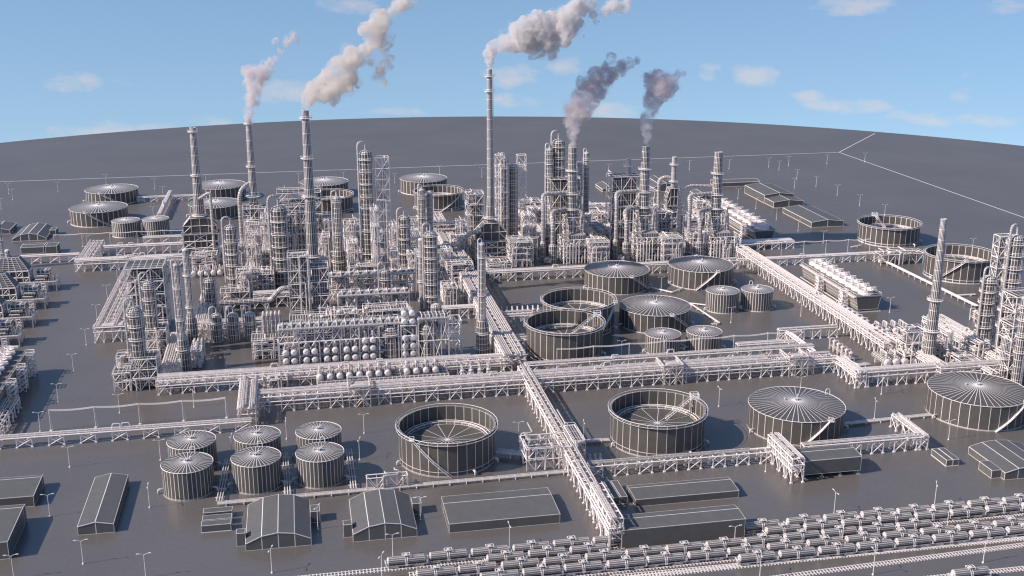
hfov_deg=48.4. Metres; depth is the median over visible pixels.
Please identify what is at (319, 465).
storage tank
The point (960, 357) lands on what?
process structure
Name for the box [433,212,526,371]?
pipe rack
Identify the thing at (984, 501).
tank car
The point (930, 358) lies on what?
pipe rack
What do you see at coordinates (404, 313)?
heat exchanger
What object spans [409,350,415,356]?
heat exchanger
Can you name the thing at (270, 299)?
duct
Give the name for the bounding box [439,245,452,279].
process unit
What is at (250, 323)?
vertical drum
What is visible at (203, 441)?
storage tank
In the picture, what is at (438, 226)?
process unit
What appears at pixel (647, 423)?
storage tank
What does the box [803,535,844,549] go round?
tank car
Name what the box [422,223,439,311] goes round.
distillation column
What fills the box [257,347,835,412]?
pipe rack
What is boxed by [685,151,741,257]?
reactor train
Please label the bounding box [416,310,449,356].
air cooler
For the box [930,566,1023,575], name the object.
railway track
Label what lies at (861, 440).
pipe rack
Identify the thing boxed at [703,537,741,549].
tank car
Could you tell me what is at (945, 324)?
pipe rack
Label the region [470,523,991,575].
railway track
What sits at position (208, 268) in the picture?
heat exchanger
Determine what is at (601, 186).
warehouse
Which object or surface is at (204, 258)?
process unit
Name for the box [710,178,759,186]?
warehouse
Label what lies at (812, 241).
rack
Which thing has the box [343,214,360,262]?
process unit
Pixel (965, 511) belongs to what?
tank car
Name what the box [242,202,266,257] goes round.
process structure
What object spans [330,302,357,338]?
process unit
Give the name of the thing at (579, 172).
distillation column
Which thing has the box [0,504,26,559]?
warehouse
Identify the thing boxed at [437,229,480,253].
duct
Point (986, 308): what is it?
distillation column
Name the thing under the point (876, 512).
tank car
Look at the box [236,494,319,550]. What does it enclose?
arched hall
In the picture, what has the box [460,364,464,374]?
pump skid
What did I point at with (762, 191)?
warehouse
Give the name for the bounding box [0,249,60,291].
hooded heater
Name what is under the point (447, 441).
storage tank
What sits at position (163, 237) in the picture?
pipe rack
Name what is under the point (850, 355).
vertical drum
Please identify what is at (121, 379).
process structure
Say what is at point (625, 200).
process structure
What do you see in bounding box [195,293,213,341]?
pipe rack
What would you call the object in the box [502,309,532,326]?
pipe rack
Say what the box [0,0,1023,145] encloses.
sky
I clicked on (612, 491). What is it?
storage container
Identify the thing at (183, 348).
distillation column
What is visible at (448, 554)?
tank car
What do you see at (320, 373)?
heat exchanger
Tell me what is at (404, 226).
distillation column
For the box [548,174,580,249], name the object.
process structure
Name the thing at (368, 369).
heat exchanger
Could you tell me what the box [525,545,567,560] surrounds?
tank car
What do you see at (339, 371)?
heat exchanger
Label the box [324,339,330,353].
heat exchanger
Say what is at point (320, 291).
process structure
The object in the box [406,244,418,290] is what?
process unit
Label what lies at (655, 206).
process unit
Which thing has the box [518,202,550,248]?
pipe rack
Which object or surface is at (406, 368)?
heat exchanger
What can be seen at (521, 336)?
pipe rack
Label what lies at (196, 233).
fired heater
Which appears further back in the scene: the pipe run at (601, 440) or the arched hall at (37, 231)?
the arched hall at (37, 231)
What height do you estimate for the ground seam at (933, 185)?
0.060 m
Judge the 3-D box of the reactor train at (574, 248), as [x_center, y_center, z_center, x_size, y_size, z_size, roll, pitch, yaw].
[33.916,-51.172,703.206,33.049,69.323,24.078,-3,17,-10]
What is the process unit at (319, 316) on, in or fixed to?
on the ground
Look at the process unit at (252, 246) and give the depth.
664.43 m
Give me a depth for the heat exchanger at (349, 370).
498.80 m
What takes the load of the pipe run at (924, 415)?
on the ground
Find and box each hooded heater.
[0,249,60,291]
[0,271,49,309]
[0,295,37,328]
[0,319,24,346]
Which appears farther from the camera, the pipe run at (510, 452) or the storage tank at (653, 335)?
the storage tank at (653, 335)
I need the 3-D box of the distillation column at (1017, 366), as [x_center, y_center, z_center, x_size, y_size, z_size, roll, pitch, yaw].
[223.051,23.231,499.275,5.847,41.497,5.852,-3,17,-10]
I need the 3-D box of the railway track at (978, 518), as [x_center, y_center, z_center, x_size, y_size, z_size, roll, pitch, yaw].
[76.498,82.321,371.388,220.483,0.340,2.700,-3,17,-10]
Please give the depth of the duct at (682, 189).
722.63 m
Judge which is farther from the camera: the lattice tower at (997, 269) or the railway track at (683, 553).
the lattice tower at (997, 269)
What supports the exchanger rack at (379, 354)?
on the ground
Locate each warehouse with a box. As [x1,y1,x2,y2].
[0,475,43,506]
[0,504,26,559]
[1,221,16,233]
[20,242,46,253]
[77,473,128,534]
[441,487,559,532]
[595,181,610,191]
[613,505,745,548]
[627,477,738,506]
[690,189,711,199]
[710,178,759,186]
[744,183,793,202]
[765,195,803,207]
[783,205,843,227]
[791,444,861,478]
[968,440,1023,479]
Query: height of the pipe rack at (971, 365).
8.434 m
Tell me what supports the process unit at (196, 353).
on the ground
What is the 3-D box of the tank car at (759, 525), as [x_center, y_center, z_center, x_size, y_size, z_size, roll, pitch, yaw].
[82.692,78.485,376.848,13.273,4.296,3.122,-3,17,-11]
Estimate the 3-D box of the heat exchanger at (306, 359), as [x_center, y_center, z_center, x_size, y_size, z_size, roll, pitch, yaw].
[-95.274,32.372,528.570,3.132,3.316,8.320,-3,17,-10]
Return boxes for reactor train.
[540,147,595,263]
[613,145,668,261]
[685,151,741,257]
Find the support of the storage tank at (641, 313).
on the ground
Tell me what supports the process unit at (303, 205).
on the ground
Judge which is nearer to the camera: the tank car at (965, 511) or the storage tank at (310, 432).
the tank car at (965, 511)
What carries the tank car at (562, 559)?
on the railway track at (683, 553)
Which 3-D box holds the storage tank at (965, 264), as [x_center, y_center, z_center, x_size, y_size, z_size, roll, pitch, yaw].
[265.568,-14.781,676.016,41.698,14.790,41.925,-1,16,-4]
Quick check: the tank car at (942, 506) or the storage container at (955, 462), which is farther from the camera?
the storage container at (955, 462)
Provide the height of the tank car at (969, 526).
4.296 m
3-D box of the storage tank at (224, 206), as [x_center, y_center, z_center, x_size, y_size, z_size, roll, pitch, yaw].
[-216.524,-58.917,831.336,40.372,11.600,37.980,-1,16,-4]
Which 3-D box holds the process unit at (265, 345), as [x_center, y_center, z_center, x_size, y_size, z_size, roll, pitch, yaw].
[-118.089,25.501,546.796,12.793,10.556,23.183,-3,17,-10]
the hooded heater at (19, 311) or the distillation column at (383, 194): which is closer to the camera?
the hooded heater at (19, 311)
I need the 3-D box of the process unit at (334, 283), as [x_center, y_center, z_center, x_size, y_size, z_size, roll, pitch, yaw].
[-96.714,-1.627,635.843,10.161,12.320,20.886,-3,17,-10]
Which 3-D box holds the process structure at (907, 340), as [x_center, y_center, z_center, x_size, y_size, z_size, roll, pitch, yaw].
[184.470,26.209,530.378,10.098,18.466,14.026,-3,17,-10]
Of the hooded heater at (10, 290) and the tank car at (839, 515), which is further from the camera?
the hooded heater at (10, 290)
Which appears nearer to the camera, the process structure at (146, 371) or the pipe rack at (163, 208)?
the process structure at (146, 371)
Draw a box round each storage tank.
[67,201,127,227]
[83,184,138,203]
[110,217,142,237]
[140,215,171,235]
[157,446,218,500]
[166,430,220,467]
[186,197,237,220]
[202,179,246,199]
[227,441,286,494]
[230,425,284,462]
[292,421,346,457]
[292,436,348,488]
[299,177,347,195]
[314,188,353,213]
[395,403,498,478]
[398,173,446,194]
[413,184,463,211]
[524,308,605,364]
[540,287,617,334]
[583,260,651,294]
[608,388,708,458]
[618,295,693,333]
[642,328,684,355]
[668,256,735,290]
[684,325,725,353]
[704,285,741,313]
[739,281,775,311]
[747,386,848,446]
[857,212,922,247]
[923,243,994,283]
[925,372,1023,431]
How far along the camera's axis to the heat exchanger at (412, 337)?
531.88 m
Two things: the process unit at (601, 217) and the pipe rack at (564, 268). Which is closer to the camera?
the pipe rack at (564, 268)
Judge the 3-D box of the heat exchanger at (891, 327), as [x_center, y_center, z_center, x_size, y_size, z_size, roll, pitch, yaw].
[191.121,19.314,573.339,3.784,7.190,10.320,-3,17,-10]
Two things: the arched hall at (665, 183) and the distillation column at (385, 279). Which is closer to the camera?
the distillation column at (385, 279)
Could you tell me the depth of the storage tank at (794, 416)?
449.90 m
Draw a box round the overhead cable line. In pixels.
[48,397,228,430]
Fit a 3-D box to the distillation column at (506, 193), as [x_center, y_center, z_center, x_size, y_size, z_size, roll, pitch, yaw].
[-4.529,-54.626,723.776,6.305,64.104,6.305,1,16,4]
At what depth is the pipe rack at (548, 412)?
422.80 m
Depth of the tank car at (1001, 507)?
387.49 m
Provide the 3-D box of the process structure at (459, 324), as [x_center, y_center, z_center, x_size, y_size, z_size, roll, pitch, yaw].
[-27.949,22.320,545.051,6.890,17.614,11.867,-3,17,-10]
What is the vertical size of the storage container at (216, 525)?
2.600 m
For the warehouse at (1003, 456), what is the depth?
423.63 m
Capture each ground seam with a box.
[3,152,835,181]
[839,152,1023,217]
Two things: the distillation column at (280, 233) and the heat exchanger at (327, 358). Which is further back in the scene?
the distillation column at (280, 233)
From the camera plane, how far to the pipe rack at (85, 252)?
710.45 m
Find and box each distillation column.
[0,222,4,257]
[123,298,146,357]
[138,272,159,328]
[170,259,190,371]
[182,248,197,347]
[200,270,218,314]
[221,216,241,287]
[267,195,291,291]
[330,190,346,275]
[356,141,374,267]
[377,262,391,300]
[379,164,388,268]
[396,207,411,278]
[417,184,426,238]
[417,238,425,311]
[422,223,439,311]
[425,191,433,230]
[430,303,442,326]
[474,238,490,353]
[500,152,509,235]
[509,163,518,237]
[544,143,553,249]
[551,130,566,248]
[576,161,582,231]
[582,148,589,232]
[943,330,953,362]
[974,266,997,340]
[994,224,1023,351]
[996,335,1010,377]
[1011,296,1023,384]
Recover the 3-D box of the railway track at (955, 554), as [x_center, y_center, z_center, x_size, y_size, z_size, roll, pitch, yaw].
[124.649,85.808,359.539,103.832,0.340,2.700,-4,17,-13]
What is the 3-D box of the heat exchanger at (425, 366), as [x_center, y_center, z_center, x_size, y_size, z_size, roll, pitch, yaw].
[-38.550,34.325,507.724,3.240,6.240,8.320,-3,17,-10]
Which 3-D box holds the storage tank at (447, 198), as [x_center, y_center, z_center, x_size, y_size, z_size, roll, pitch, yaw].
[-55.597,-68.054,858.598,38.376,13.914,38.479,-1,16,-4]
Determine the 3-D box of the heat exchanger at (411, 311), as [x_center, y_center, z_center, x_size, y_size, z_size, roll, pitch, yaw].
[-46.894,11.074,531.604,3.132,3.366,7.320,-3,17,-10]
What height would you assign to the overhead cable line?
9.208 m
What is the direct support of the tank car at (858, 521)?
on the railway track at (978, 518)
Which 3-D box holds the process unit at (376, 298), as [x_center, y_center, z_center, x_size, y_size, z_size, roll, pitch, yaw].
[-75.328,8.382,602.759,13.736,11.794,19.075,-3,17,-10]
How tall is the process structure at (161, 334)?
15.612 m
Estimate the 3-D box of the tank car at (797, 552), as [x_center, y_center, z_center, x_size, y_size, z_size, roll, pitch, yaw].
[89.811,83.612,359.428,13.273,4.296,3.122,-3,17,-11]
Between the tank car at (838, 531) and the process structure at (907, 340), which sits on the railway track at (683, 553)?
the tank car at (838, 531)
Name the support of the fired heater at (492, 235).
on the ground
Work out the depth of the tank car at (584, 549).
360.72 m
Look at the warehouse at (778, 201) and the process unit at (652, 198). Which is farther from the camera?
the warehouse at (778, 201)
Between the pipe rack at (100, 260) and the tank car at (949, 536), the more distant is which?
the pipe rack at (100, 260)
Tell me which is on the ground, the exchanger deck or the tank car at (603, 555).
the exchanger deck
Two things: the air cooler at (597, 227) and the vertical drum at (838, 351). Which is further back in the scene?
the air cooler at (597, 227)
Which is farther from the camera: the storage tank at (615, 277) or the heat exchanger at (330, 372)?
the storage tank at (615, 277)
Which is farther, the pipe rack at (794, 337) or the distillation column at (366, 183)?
the distillation column at (366, 183)
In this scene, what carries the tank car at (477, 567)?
on the railway track at (683, 553)
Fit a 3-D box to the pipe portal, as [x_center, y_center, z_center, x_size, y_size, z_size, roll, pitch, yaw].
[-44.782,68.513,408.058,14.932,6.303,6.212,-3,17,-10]
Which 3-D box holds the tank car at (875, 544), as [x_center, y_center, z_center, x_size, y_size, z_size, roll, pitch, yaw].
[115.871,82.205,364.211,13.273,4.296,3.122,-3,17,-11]
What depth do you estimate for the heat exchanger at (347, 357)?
528.18 m
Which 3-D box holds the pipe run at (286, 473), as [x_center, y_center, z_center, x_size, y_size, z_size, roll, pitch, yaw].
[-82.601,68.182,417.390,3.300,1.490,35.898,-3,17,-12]
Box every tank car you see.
[385,552,427,568]
[413,565,456,575]
[427,547,469,563]
[456,560,498,575]
[469,543,510,559]
[480,568,520,575]
[484,550,526,563]
[498,557,540,569]
[510,540,551,552]
[520,563,562,575]
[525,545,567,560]
[541,553,582,565]
[550,535,590,548]
[561,559,604,575]
[567,542,608,554]
[582,548,624,561]
[590,532,620,545]
[604,555,646,571]
[623,545,663,557]
[645,551,686,567]
[663,540,704,553]
[684,547,726,562]
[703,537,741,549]
[725,543,766,558]
[735,549,777,565]
[742,533,782,545]
[745,518,780,533]
[762,522,802,534]
[764,539,805,553]
[775,545,817,561]
[780,529,821,540]
[783,514,821,525]
[800,519,840,530]
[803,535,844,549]
[815,542,856,557]
[819,525,858,537]
[821,510,857,521]
[838,515,878,526]
[843,531,882,545]
[855,538,894,553]
[857,522,896,533]
[860,507,894,518]
[876,511,913,523]
[881,527,920,541]
[893,534,932,549]
[894,518,933,529]
[896,504,929,515]
[914,508,948,520]
[918,524,957,536]
[931,500,964,511]
[931,530,969,545]
[947,565,991,575]
[949,505,985,519]
[955,520,993,532]
[965,496,1000,507]
[968,526,1006,541]
[984,501,1021,515]
[991,516,1023,528]
[1001,493,1023,505]
[1004,522,1023,537]
[1019,502,1023,511]
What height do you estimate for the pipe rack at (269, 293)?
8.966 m
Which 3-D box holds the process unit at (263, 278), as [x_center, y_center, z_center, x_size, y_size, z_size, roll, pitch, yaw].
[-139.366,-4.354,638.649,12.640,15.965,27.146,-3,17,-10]
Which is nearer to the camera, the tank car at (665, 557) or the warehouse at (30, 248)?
the tank car at (665, 557)
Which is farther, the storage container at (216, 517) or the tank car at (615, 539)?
the storage container at (216, 517)
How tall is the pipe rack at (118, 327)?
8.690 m
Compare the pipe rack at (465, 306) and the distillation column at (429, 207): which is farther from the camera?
the distillation column at (429, 207)
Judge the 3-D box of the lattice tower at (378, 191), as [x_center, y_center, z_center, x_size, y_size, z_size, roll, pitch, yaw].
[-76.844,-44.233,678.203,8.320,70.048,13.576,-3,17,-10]
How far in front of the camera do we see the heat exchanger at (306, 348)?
524.02 m
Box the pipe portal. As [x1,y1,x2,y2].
[366,467,407,488]
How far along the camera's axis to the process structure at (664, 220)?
765.30 m
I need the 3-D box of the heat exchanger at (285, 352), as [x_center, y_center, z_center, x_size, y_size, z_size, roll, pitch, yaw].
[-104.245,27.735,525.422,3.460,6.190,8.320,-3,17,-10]
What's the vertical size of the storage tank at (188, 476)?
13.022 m
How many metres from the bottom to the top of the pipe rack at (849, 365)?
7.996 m
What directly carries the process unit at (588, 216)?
on the ground
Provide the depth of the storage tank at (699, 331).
546.02 m
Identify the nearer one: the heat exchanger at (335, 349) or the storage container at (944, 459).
the storage container at (944, 459)
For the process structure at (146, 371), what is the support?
on the ground
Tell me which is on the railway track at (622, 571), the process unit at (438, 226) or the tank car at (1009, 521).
the tank car at (1009, 521)
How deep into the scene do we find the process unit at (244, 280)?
618.63 m
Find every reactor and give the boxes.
[381,325,399,358]
[419,321,438,356]
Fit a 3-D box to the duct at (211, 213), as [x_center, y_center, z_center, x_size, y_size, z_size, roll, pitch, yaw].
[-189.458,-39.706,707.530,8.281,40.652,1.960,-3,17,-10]
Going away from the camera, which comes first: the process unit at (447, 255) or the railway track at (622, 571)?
the railway track at (622, 571)
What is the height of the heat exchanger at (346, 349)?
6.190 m
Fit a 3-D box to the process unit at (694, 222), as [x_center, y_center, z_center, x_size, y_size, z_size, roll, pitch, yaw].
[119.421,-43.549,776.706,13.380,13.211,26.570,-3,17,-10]
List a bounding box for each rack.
[0,395,21,440]
[0,417,251,449]
[20,252,79,263]
[53,230,181,246]
[74,252,182,271]
[76,239,105,271]
[88,242,182,255]
[93,263,131,340]
[93,322,128,342]
[137,194,192,201]
[143,234,181,242]
[156,353,512,395]
[157,190,172,215]
[159,331,188,381]
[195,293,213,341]
[197,316,262,339]
[237,374,258,427]
[253,290,288,308]
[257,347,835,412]
[277,322,419,365]
[321,247,443,266]
[342,226,466,240]
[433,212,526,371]
[442,304,486,319]
[476,257,738,281]
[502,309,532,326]
[510,334,526,351]
[517,364,624,549]
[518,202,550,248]
[524,343,813,372]
[557,330,801,363]
[586,447,772,477]
[589,202,609,239]
[589,481,624,548]
[591,202,610,212]
[729,251,880,267]
[735,339,794,353]
[736,238,870,253]
[736,245,897,351]
[739,237,794,249]
[767,432,805,483]
[777,324,837,339]
[784,330,816,362]
[800,432,928,454]
[832,355,867,388]
[852,362,945,387]
[887,332,947,376]
[889,412,929,449]
[921,314,1013,372]
[934,358,1023,377]
[954,351,999,376]
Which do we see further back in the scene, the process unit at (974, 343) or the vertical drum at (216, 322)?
the vertical drum at (216, 322)
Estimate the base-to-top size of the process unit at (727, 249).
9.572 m
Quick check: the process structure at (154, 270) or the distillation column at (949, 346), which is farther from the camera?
the process structure at (154, 270)
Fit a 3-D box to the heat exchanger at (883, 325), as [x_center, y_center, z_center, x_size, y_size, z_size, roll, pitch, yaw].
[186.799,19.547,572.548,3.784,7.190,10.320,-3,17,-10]
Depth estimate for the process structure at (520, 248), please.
695.39 m
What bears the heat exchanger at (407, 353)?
on the exchanger rack at (379, 354)
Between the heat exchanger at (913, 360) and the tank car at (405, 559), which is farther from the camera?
the heat exchanger at (913, 360)
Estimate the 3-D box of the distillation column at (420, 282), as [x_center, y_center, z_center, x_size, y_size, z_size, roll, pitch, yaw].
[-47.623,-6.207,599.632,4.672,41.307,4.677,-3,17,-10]
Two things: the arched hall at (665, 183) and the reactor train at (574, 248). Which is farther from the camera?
the arched hall at (665, 183)
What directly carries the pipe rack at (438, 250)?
on the ground
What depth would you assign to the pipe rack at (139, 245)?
724.77 m
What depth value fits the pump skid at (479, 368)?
505.28 m
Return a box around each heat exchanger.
[191,265,197,277]
[197,265,203,276]
[204,264,210,276]
[211,264,216,275]
[217,264,223,275]
[282,342,289,356]
[283,357,289,364]
[291,341,297,356]
[291,356,297,363]
[303,342,309,355]
[303,356,309,362]
[311,340,318,354]
[312,355,318,362]
[317,365,323,381]
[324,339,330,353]
[324,354,330,362]
[327,365,333,380]
[332,339,338,353]
[332,354,338,361]
[336,364,343,378]
[337,297,342,305]
[343,338,349,352]
[344,353,350,360]
[346,363,352,378]
[351,339,358,352]
[352,353,358,360]
[356,363,362,378]
[361,329,368,343]
[362,343,368,351]
[362,352,368,359]
[365,362,372,377]
[369,329,375,342]
[369,342,376,351]
[370,352,376,358]
[375,362,381,376]
[384,361,390,376]
[400,307,407,317]
[401,317,407,324]
[402,327,407,341]
[402,341,408,349]
[402,350,408,356]
[403,360,409,375]
[408,307,414,316]
[408,316,415,324]
[408,326,415,340]
[409,338,415,348]
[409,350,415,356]
[412,359,419,374]
[421,359,428,373]
[431,358,438,372]
[871,349,891,365]
[880,320,890,331]
[883,348,899,364]
[885,320,898,334]
[888,348,908,363]
[893,319,903,333]
[900,347,916,363]
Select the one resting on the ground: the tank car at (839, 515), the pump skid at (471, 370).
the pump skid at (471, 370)
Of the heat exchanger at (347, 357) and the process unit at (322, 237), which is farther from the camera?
the process unit at (322, 237)
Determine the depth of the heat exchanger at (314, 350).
524.70 m
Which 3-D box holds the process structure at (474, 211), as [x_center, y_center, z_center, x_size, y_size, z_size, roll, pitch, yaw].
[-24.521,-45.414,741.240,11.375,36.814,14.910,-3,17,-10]
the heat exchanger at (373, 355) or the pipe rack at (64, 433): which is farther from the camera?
the heat exchanger at (373, 355)
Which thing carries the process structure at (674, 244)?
on the ground
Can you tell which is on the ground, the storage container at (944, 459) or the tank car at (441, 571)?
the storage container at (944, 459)
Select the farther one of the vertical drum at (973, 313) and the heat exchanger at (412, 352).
the vertical drum at (973, 313)
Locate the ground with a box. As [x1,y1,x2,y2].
[0,116,1023,575]
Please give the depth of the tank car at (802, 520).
378.70 m
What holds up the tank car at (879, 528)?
on the railway track at (683, 553)
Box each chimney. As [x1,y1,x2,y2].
[243,119,261,242]
[299,110,320,302]
[623,158,632,179]
[922,218,946,371]
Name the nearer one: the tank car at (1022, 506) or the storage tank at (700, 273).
the tank car at (1022, 506)
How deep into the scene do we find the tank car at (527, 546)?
361.78 m
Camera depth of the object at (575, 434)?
430.31 m
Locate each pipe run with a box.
[215,459,230,501]
[217,469,570,505]
[282,452,291,494]
[346,448,357,488]
[496,448,525,458]
[585,438,609,442]
[648,286,683,292]
[690,302,719,325]
[832,355,869,366]
[844,413,930,425]
[882,258,978,307]
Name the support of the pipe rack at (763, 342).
on the ground
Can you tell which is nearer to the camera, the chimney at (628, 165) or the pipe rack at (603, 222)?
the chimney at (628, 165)
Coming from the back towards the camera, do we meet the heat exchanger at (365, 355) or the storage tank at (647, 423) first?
the heat exchanger at (365, 355)
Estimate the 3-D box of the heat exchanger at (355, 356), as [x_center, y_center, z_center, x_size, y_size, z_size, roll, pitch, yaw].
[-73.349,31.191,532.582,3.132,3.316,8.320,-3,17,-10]
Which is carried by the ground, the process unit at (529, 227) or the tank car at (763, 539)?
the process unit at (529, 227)
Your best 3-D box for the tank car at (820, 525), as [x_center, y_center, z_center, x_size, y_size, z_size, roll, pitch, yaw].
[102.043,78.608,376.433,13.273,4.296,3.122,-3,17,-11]
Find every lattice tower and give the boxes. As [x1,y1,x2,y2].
[374,155,391,268]
[495,152,503,226]
[516,154,526,236]
[990,233,1009,342]
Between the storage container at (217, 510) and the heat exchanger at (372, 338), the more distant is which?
the heat exchanger at (372, 338)
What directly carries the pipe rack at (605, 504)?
on the ground
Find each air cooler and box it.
[277,315,403,365]
[327,267,415,300]
[337,286,409,317]
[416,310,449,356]
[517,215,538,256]
[589,215,609,248]
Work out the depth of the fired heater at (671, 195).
789.84 m
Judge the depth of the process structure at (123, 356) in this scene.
514.90 m
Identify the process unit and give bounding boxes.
[190,341,203,367]
[191,248,218,268]
[220,239,245,268]
[236,262,254,304]
[244,217,261,274]
[251,262,274,298]
[251,328,279,359]
[254,247,273,267]
[260,208,272,261]
[280,197,319,215]
[289,305,331,344]
[292,206,305,251]
[304,214,318,250]
[306,250,325,288]
[318,230,331,271]
[321,212,333,250]
[330,277,348,300]
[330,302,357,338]
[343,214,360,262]
[346,236,358,280]
[349,259,377,289]
[356,295,383,317]
[362,299,409,336]
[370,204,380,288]
[388,241,399,287]
[389,221,399,262]
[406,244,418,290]
[408,215,426,231]
[411,227,421,265]
[433,218,463,240]
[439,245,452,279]
[440,276,459,304]
[445,258,473,287]
[449,232,468,255]
[455,216,468,246]
[486,256,511,276]
[518,195,540,219]
[519,209,536,256]
[526,204,540,223]
[577,212,591,238]
[589,201,604,210]
[589,207,608,237]
[635,187,656,216]
[648,202,658,236]
[676,209,691,247]
[680,212,697,231]
[681,226,706,255]
[692,198,709,219]
[720,243,731,257]
[921,333,946,357]
[951,325,989,369]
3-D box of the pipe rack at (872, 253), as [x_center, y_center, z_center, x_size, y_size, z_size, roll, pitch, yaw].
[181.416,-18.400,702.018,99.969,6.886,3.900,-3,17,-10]
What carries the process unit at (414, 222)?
on the ground
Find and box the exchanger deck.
[316,366,448,387]
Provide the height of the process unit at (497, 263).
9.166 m
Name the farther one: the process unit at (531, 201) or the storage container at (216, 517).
the process unit at (531, 201)
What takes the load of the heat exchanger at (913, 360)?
on the ground
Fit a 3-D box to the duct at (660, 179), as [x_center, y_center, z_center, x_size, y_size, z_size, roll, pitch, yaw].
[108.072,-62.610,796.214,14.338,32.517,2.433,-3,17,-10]
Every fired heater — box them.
[181,127,220,257]
[471,69,508,262]
[661,156,683,227]
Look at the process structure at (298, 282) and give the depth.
584.32 m
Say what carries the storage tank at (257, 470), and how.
on the ground
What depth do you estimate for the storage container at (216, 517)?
382.04 m
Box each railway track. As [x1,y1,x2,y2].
[302,505,1020,575]
[409,511,1023,575]
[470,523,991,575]
[562,529,1004,575]
[610,536,1023,575]
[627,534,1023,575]
[773,542,1023,575]
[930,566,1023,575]
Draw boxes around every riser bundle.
[192,337,205,355]
[261,310,283,350]
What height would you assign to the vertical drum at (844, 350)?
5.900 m
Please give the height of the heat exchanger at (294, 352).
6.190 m
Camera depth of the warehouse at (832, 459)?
416.77 m
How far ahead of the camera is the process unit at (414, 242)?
675.00 m
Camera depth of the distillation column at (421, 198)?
702.51 m
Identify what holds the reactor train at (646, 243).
on the ground
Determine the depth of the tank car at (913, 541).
365.89 m
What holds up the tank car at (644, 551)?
on the railway track at (683, 553)
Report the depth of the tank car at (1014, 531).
372.82 m
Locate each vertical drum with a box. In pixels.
[208,306,223,342]
[225,306,240,341]
[242,305,256,340]
[829,337,836,349]
[833,340,840,352]
[837,343,844,354]
[841,346,848,355]
[845,349,854,359]
[891,336,898,350]
[969,308,977,320]
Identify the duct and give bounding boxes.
[198,192,215,249]
[219,285,291,323]
[237,182,248,253]
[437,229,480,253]
[657,175,676,209]
[677,184,711,234]
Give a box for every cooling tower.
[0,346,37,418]
[708,198,775,238]
[799,258,881,312]
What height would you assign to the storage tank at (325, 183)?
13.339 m
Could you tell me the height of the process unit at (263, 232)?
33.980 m
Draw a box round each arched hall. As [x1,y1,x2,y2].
[12,223,58,241]
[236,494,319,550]
[343,489,421,541]
[649,175,679,191]
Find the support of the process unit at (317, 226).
on the ground
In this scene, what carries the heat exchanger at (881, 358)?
on the ground
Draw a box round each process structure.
[112,362,134,391]
[115,349,132,374]
[124,256,171,331]
[128,347,160,390]
[145,321,169,358]
[220,285,250,309]
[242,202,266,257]
[262,372,287,388]
[276,185,323,251]
[287,249,310,315]
[309,260,330,313]
[399,320,417,357]
[445,314,461,354]
[465,189,484,247]
[506,233,532,266]
[518,422,571,470]
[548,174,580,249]
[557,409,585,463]
[585,232,609,263]
[605,170,639,252]
[656,230,682,260]
[657,208,672,233]
[874,246,923,265]
[896,321,925,363]
[943,350,980,372]
[993,287,1023,378]
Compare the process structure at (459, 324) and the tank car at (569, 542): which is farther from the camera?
the process structure at (459, 324)
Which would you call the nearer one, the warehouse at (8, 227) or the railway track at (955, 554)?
the railway track at (955, 554)
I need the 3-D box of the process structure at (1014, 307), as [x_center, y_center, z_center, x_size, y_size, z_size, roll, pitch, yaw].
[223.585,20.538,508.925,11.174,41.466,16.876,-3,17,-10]
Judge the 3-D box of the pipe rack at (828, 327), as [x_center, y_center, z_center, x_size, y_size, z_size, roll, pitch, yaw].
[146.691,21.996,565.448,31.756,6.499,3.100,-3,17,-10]
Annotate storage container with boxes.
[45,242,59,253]
[201,519,231,532]
[202,513,232,520]
[203,506,232,517]
[603,481,619,504]
[611,480,627,503]
[931,448,952,466]
[938,448,958,465]
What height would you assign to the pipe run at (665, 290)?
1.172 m
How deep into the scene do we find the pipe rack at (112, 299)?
590.70 m
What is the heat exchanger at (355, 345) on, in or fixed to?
on the exchanger rack at (379, 354)
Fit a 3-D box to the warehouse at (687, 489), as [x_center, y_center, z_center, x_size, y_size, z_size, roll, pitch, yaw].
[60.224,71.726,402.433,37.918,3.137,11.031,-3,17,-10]
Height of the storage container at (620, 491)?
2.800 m
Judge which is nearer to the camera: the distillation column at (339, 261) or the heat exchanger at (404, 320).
the heat exchanger at (404, 320)
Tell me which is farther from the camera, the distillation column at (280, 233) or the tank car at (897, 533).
the distillation column at (280, 233)
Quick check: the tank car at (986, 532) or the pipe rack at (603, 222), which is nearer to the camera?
the tank car at (986, 532)
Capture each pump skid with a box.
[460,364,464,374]
[469,363,475,384]
[477,363,482,373]
[486,362,490,383]
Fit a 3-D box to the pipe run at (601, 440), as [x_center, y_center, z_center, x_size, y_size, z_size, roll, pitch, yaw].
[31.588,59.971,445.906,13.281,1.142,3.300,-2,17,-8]
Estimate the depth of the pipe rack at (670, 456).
422.06 m
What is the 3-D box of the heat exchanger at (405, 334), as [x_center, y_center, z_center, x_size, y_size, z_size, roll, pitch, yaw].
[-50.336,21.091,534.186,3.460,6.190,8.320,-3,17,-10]
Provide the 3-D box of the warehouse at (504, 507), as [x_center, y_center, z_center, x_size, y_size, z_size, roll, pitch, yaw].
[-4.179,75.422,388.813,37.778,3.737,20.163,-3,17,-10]
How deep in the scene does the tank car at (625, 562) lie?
352.62 m
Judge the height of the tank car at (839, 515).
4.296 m
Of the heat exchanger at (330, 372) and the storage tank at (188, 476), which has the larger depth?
the heat exchanger at (330, 372)
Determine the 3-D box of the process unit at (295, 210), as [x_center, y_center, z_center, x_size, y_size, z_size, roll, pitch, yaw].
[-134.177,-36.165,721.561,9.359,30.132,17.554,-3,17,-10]

